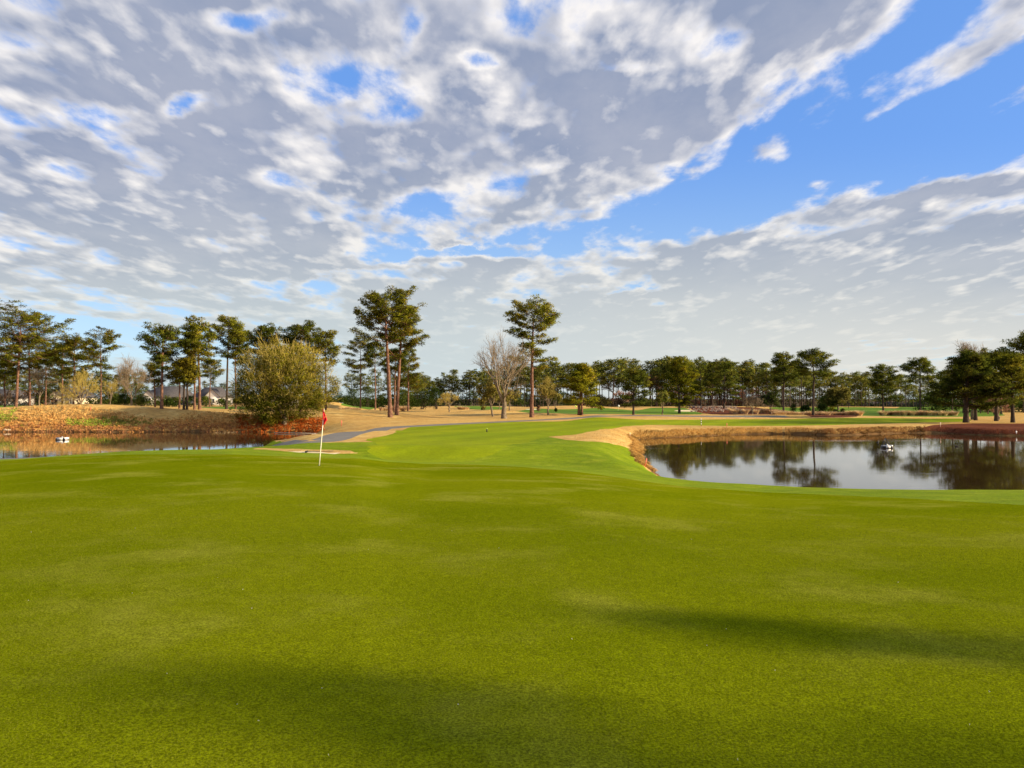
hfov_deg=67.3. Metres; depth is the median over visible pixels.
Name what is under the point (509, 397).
oak
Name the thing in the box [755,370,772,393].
pine tree
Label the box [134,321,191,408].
pine tree
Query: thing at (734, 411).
grass clump
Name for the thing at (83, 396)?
house
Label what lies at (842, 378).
pine tree
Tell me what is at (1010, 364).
pine tree
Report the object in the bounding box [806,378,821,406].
pine tree
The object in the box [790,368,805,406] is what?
pine tree
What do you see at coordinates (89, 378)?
pine tree
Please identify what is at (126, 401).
hedge bush
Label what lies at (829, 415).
pine straw bed
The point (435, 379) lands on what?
pine tree
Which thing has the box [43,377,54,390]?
pine tree
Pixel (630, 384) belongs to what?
pine tree
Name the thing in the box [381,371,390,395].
pine tree
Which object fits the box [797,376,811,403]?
pine tree
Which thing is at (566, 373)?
pine tree
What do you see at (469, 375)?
pine tree
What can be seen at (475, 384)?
pine tree
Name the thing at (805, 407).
clipped shrub
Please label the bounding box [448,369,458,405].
pine tree
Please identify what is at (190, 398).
hedge bush
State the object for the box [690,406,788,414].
pine straw bed
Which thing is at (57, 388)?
pine tree
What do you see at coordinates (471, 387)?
pine tree
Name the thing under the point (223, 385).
pine tree
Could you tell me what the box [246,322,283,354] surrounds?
pine tree
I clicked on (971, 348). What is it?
pine tree
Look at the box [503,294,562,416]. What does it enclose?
pine tree
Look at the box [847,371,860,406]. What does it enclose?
pine tree
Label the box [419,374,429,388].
pine tree
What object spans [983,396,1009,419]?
bare tree
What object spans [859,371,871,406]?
pine tree
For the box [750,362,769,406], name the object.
pine tree
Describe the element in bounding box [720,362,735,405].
pine tree
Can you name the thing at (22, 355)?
pine tree
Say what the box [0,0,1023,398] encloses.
sky
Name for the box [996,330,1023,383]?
pine tree
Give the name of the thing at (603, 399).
evergreen bush
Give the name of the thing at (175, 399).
hedge bush
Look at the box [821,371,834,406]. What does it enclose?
pine tree
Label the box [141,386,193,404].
house
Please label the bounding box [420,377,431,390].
pine tree
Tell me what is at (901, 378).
pine tree
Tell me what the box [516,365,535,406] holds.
pine tree
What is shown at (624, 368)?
pine tree
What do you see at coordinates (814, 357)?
pine tree
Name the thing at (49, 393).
undergrowth
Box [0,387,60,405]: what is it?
undergrowth
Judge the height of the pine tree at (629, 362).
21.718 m
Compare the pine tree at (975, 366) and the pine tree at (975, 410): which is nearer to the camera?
the pine tree at (975, 366)
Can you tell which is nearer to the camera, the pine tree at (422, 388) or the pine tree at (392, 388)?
the pine tree at (392, 388)
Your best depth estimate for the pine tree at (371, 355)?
208.87 m
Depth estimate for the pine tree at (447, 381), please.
325.97 m
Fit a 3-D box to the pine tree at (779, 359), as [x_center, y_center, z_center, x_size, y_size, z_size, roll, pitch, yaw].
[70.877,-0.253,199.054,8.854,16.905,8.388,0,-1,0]
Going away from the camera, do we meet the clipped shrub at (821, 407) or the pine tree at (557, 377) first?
the clipped shrub at (821, 407)
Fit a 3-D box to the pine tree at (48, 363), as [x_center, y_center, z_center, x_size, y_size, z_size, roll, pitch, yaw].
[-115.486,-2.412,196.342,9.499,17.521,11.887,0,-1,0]
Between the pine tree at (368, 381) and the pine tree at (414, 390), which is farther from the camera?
the pine tree at (414, 390)
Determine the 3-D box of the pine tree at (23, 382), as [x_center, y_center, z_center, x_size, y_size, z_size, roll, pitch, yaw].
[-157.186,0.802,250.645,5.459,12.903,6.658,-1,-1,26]
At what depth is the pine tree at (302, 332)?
163.41 m
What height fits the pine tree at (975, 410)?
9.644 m
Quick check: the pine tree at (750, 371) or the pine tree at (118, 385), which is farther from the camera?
the pine tree at (750, 371)
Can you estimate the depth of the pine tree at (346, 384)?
281.53 m
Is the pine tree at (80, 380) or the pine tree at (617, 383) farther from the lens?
the pine tree at (617, 383)
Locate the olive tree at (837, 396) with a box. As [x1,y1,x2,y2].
[817,385,850,409]
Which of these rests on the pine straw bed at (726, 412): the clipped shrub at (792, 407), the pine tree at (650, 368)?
the clipped shrub at (792, 407)
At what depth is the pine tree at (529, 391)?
315.22 m
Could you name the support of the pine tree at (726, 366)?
on the pine straw bed at (726, 412)
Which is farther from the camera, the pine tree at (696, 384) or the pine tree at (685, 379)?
the pine tree at (696, 384)
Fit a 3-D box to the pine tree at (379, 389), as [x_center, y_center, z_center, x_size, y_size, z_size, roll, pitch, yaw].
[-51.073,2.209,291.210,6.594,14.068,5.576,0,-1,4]
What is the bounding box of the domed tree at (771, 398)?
[755,390,781,413]
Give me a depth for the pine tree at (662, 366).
318.62 m
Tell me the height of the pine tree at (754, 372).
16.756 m
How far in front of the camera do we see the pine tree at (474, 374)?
335.05 m
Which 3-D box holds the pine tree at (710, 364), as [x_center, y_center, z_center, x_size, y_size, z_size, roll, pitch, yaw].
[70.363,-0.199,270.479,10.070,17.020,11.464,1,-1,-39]
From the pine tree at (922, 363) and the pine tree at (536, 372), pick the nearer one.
the pine tree at (922, 363)
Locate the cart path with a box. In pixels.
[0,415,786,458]
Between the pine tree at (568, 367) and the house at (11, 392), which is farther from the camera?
the pine tree at (568, 367)
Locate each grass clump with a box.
[729,409,739,413]
[741,408,750,413]
[854,410,864,415]
[879,410,888,415]
[901,410,909,415]
[907,410,916,415]
[924,411,933,415]
[941,410,949,415]
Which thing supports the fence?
on the fairway at (871, 411)
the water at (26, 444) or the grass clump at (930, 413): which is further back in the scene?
the grass clump at (930, 413)
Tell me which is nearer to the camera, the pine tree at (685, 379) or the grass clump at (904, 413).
the grass clump at (904, 413)
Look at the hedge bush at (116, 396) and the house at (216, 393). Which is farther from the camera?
the house at (216, 393)
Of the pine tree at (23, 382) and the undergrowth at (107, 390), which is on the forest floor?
the undergrowth at (107, 390)
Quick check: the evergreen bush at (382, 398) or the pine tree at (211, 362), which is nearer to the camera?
the pine tree at (211, 362)
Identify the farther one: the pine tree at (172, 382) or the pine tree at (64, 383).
the pine tree at (64, 383)
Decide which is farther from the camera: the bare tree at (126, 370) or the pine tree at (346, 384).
the pine tree at (346, 384)
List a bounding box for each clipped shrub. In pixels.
[789,404,796,412]
[799,404,811,411]
[815,404,828,411]
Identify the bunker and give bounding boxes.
[288,451,337,453]
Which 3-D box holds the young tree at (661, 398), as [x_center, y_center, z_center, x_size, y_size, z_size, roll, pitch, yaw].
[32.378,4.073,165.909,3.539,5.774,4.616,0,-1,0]
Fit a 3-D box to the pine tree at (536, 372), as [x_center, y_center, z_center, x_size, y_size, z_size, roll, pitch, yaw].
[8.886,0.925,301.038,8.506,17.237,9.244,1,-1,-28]
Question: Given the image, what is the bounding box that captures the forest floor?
[99,399,1022,406]
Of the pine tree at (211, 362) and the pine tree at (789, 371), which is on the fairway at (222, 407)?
the pine tree at (211, 362)
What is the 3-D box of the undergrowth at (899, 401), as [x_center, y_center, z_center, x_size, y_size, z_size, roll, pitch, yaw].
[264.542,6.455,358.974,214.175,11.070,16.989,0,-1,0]
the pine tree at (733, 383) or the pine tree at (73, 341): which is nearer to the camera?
the pine tree at (73, 341)
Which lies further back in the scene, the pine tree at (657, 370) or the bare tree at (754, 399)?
the pine tree at (657, 370)
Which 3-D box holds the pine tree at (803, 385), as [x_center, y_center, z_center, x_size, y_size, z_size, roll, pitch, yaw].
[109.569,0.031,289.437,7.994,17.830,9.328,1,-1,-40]
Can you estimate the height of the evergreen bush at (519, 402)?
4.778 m
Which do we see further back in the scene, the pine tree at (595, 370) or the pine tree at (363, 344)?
the pine tree at (595, 370)
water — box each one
[0,432,310,457]
[638,433,1023,489]
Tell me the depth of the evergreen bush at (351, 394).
227.47 m
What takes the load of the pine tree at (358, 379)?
on the fairway at (362, 407)
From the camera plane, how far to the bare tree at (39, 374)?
184.74 m
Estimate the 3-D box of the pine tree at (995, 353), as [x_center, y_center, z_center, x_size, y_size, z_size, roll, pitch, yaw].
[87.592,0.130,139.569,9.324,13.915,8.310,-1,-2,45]
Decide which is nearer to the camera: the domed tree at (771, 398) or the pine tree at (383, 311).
the pine tree at (383, 311)
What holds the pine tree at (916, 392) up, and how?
on the fairway at (871, 411)
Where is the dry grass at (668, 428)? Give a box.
[575,425,879,445]
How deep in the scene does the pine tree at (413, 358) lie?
190.53 m
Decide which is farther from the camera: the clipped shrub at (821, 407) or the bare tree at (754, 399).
the clipped shrub at (821, 407)
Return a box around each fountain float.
[55,436,68,439]
[876,438,892,447]
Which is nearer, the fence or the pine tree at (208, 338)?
the pine tree at (208, 338)
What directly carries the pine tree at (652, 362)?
on the forest floor
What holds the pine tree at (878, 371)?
on the fairway at (871, 411)
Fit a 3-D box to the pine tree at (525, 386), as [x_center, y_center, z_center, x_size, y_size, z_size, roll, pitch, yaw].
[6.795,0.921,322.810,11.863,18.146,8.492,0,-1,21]
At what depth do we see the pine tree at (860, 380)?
306.52 m
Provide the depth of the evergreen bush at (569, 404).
273.88 m
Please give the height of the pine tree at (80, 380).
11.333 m
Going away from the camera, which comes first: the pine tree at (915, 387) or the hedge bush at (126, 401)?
the hedge bush at (126, 401)
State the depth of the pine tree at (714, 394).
305.79 m
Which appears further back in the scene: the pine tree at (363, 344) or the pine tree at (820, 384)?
the pine tree at (820, 384)
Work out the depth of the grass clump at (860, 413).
169.89 m
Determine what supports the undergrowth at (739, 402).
on the forest floor
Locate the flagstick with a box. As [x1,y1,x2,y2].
[319,409,326,465]
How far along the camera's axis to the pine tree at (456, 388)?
340.12 m
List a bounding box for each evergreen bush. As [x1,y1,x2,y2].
[324,388,346,403]
[342,389,364,405]
[356,386,378,406]
[369,394,387,407]
[392,390,416,406]
[410,389,435,408]
[423,386,444,408]
[512,397,527,406]
[559,398,580,405]
[593,394,613,406]
[632,397,654,406]
[816,395,829,407]
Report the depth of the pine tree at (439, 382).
326.25 m
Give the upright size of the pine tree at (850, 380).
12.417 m
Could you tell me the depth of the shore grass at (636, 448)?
105.81 m
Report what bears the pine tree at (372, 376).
on the fairway at (362, 407)
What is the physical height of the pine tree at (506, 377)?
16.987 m
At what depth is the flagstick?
27.02 m
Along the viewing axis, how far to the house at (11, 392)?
262.97 m
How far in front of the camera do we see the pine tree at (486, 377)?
306.09 m
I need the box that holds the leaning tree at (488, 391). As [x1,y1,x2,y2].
[475,377,500,416]
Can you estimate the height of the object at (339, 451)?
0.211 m
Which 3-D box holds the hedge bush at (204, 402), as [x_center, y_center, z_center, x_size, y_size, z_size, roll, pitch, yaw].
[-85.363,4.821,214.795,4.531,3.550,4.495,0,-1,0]
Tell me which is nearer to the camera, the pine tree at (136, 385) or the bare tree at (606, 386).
the pine tree at (136, 385)
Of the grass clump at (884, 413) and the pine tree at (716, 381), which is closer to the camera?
the grass clump at (884, 413)
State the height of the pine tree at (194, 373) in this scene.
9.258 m
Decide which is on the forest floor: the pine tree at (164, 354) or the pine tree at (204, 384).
the pine tree at (204, 384)
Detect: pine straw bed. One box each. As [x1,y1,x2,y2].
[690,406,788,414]
[796,411,856,416]
[909,423,1023,433]
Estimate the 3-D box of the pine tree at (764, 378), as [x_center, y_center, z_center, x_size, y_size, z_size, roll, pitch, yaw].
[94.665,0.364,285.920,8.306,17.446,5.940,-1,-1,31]
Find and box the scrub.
[0,404,324,432]
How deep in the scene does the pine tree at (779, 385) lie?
296.28 m
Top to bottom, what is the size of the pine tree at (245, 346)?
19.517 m
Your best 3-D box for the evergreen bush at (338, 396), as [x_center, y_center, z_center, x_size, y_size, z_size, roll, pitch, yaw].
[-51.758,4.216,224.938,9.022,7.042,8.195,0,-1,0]
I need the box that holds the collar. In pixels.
[0,437,1023,504]
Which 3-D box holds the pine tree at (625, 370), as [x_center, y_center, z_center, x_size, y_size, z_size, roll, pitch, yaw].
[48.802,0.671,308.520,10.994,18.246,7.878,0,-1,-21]
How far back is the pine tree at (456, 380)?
331.10 m
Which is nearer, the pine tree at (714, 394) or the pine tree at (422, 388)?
the pine tree at (422, 388)
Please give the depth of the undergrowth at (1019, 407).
220.71 m
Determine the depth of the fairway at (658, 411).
214.35 m
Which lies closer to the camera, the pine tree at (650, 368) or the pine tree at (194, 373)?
the pine tree at (194, 373)
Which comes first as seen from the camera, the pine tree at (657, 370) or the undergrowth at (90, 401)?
the undergrowth at (90, 401)
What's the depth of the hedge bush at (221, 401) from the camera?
214.27 m
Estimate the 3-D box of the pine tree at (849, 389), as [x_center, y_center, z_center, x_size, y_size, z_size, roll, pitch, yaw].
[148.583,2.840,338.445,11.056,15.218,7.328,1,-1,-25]
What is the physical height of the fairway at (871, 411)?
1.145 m
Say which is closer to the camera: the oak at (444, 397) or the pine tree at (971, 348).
the pine tree at (971, 348)
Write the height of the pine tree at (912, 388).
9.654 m
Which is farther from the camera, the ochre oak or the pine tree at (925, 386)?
the pine tree at (925, 386)
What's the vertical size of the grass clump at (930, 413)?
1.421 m
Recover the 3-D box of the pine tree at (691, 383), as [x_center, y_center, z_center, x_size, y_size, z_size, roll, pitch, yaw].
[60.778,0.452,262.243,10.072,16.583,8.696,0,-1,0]
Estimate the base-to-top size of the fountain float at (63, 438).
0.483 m
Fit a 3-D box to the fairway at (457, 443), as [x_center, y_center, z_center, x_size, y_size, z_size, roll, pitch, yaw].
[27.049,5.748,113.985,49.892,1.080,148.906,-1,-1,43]
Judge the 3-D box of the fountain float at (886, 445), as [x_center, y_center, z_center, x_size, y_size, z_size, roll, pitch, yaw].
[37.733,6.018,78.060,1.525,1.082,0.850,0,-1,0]
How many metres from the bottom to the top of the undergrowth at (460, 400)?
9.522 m
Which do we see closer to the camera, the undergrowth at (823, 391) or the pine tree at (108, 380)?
the pine tree at (108, 380)
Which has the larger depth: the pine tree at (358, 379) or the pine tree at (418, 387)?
the pine tree at (418, 387)
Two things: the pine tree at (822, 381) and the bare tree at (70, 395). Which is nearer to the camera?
the bare tree at (70, 395)
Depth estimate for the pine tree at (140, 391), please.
274.38 m
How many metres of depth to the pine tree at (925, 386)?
309.80 m
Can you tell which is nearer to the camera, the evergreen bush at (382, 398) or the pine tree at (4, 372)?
the pine tree at (4, 372)
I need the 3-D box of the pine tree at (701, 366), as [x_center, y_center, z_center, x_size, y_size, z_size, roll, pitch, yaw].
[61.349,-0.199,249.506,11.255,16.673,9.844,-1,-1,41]
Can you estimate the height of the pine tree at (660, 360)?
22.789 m
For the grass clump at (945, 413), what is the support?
on the fairway at (871, 411)
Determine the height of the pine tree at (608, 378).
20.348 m
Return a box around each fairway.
[201,407,260,408]
[341,403,373,409]
[366,417,970,461]
[455,406,501,409]
[519,408,702,414]
[769,407,1004,416]
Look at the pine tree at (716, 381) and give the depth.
288.75 m
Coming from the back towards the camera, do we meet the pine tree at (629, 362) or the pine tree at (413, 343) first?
the pine tree at (629, 362)
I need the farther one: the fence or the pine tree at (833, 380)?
the fence
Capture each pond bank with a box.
[0,414,327,433]
[0,429,316,433]
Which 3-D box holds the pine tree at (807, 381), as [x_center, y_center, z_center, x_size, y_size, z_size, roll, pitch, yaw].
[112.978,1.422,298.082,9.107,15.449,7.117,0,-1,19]
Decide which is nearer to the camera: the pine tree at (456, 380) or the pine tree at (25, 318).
the pine tree at (25, 318)
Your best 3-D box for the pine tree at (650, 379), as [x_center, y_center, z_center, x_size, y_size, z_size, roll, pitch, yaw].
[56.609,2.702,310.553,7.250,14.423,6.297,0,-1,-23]
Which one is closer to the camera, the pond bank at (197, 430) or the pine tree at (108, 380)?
the pond bank at (197, 430)
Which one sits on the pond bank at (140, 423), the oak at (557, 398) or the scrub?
the scrub
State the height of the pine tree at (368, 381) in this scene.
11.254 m
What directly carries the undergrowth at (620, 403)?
on the forest floor
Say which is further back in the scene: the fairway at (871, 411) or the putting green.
the fairway at (871, 411)
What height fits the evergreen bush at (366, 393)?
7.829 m
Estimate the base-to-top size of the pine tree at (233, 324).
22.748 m
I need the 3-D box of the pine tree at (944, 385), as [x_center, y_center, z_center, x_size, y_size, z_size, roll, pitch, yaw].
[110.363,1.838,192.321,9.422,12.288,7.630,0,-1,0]
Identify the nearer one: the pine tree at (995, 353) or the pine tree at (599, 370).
the pine tree at (995, 353)
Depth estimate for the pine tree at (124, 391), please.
250.68 m
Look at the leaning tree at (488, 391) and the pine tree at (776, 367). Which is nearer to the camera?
the leaning tree at (488, 391)
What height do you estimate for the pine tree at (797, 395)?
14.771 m
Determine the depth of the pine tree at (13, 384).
225.42 m
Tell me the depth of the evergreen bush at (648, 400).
279.54 m
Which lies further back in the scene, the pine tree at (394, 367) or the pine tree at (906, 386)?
the pine tree at (906, 386)
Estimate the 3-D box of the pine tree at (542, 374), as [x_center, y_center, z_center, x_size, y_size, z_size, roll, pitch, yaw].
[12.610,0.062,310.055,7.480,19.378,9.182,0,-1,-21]
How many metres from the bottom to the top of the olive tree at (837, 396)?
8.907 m
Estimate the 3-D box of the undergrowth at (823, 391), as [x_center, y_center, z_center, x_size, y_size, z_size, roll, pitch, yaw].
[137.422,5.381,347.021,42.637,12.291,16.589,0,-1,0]
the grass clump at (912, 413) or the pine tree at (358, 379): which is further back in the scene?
the pine tree at (358, 379)
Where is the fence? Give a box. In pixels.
[839,402,927,406]
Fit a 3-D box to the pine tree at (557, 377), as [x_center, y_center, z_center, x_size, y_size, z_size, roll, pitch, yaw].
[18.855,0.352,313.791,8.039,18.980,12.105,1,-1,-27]
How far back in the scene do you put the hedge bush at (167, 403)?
209.32 m
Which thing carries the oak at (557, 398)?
on the fairway at (658, 411)
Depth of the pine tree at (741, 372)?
288.12 m
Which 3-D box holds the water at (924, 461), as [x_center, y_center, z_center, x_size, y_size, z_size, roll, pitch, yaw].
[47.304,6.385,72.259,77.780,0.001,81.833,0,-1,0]
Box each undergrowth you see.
[0,384,153,402]
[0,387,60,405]
[32,391,53,404]
[83,394,170,405]
[322,394,420,407]
[399,389,568,405]
[564,395,664,406]
[653,383,770,406]
[772,386,867,406]
[851,390,1021,406]
[911,392,1022,412]
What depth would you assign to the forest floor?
558.75 m
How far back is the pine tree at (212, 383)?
328.21 m
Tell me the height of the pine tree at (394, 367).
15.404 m
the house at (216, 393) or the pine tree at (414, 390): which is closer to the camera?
the house at (216, 393)
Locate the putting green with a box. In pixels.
[0,454,1023,767]
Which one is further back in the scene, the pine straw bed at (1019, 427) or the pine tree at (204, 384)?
the pine tree at (204, 384)
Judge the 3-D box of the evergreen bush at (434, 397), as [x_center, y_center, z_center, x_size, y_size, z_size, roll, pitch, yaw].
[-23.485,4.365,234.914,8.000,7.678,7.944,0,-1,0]
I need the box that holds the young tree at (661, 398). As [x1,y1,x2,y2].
[654,390,669,414]
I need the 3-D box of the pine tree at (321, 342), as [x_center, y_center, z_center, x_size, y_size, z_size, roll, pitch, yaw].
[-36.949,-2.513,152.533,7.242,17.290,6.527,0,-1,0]
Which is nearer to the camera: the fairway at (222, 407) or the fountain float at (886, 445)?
the fountain float at (886, 445)
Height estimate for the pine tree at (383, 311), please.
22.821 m
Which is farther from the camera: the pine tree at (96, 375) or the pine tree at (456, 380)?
the pine tree at (456, 380)
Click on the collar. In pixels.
(603, 458)
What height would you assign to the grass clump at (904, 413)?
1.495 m
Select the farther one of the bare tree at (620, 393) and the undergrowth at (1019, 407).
the bare tree at (620, 393)
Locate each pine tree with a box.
[0,298,77,406]
[0,333,68,405]
[0,358,30,406]
[1,375,15,405]
[21,369,35,405]
[27,356,58,404]
[31,378,41,404]
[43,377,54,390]
[44,342,82,403]
[48,332,99,403]
[48,375,63,404]
[55,369,70,384]
[67,370,91,403]
[75,326,123,403]
[81,371,95,388]
[86,369,113,384]
[99,373,115,386]
[111,375,123,394]
[116,374,134,393]
[129,372,144,398]
[132,372,145,392]
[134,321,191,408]
[138,361,166,406]
[163,362,190,408]
[167,354,199,409]
[170,357,202,409]
[172,327,209,409]
[174,315,219,409]
[200,355,225,406]
[201,381,209,389]
[203,314,251,408]
[207,381,216,386]
[217,382,230,391]
[218,331,252,408]
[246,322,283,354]
[271,319,329,400]
[309,327,343,409]
[341,335,374,407]
[342,373,359,391]
[347,285,426,416]
[351,375,366,390]
[363,340,388,409]
[363,376,373,391]
[366,369,380,393]
[372,372,383,396]
[374,304,429,414]
[376,347,412,411]
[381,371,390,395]
[390,347,423,410]
[391,377,393,399]
[396,377,410,393]
[406,377,415,405]
[414,377,421,396]
[417,382,427,404]
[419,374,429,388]
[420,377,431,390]
[432,377,439,403]
[436,379,446,391]
[437,372,452,404]
[440,375,457,403]
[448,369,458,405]
[448,369,460,405]
[453,378,463,405]
[457,380,467,393]
[460,370,477,405]
[461,374,473,405]
[468,368,481,405]
[471,377,479,405]
[472,371,484,404]
[479,368,500,405]
[498,365,514,387]
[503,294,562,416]
[512,366,529,405]
[514,366,534,406]
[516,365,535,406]
[525,373,534,406]
[527,367,543,406]
[536,360,569,405]
[536,362,548,406]
[549,365,566,405]
[558,362,575,404]
[558,363,576,394]
[560,362,604,414]
[589,364,608,395]
[593,362,607,405]
[596,357,627,406]
[599,361,615,406]
[610,370,623,404]
[612,357,634,403]
[617,367,652,414]
[618,358,629,405]
[623,363,643,406]
[628,358,644,406]
[642,359,657,397]
[643,375,659,406]
[646,360,671,389]
[647,368,659,406]
[649,367,666,405]
[651,355,706,413]
[653,355,670,405]
[654,363,670,405]
[660,356,675,405]
[676,362,703,407]
[688,359,716,405]
[691,367,705,405]
[701,360,722,405]
[701,365,716,405]
[702,361,745,407]
[709,359,724,405]
[718,356,730,405]
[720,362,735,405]
[729,368,739,405]
[731,366,752,405]
[735,358,758,405]
[739,361,756,404]
[740,365,761,395]
[750,361,761,405]
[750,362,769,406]
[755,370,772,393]
[757,362,774,391]
[769,351,800,411]
[771,366,796,406]
[773,363,793,394]
[780,364,799,405]
[784,383,800,404]
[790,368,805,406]
[791,347,840,414]
[791,364,812,404]
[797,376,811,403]
[799,375,815,404]
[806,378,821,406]
[810,375,827,398]
[814,372,829,397]
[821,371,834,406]
[829,377,839,387]
[836,372,852,388]
[843,378,855,406]
[844,374,857,406]
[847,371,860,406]
[848,374,869,406]
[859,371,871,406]
[866,363,902,411]
[866,374,886,406]
[894,374,907,406]
[895,356,938,410]
[898,379,914,406]
[902,384,914,406]
[906,374,918,405]
[910,386,918,401]
[921,374,931,394]
[924,349,1023,422]
[933,369,952,411]
[951,339,983,419]
[954,383,1000,419]
[971,347,1014,420]
[991,352,1023,422]
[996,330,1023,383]
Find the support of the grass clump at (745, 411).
on the pine straw bed at (726, 412)
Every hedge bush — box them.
[102,392,122,404]
[114,393,133,404]
[133,394,151,406]
[163,398,177,406]
[170,396,182,406]
[180,395,197,406]
[201,395,213,406]
[215,398,231,406]
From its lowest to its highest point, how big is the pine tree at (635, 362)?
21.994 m
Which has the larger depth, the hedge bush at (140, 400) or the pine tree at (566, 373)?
the pine tree at (566, 373)
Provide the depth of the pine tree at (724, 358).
304.86 m
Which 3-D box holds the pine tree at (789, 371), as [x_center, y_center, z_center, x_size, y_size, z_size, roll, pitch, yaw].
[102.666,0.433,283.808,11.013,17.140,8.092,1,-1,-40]
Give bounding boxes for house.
[0,389,33,404]
[44,387,98,404]
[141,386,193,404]
[192,387,233,404]
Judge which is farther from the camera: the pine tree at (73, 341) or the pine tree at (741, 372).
the pine tree at (741, 372)
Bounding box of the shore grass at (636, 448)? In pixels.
[627,425,1023,471]
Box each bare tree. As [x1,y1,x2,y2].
[19,364,59,404]
[56,367,101,403]
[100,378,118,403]
[115,353,153,404]
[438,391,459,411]
[469,328,533,418]
[600,379,624,406]
[610,390,636,402]
[743,394,766,414]
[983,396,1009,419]
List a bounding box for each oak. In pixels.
[224,330,345,425]
[500,389,521,410]
[534,374,560,414]
[550,393,562,407]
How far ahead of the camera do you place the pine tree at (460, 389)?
324.62 m
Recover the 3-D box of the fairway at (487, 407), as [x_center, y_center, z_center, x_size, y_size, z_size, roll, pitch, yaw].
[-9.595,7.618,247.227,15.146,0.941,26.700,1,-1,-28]
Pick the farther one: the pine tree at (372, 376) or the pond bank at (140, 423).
the pine tree at (372, 376)
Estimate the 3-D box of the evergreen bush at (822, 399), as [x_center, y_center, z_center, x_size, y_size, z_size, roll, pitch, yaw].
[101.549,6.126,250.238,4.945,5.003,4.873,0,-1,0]
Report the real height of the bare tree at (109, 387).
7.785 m
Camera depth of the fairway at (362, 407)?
208.54 m

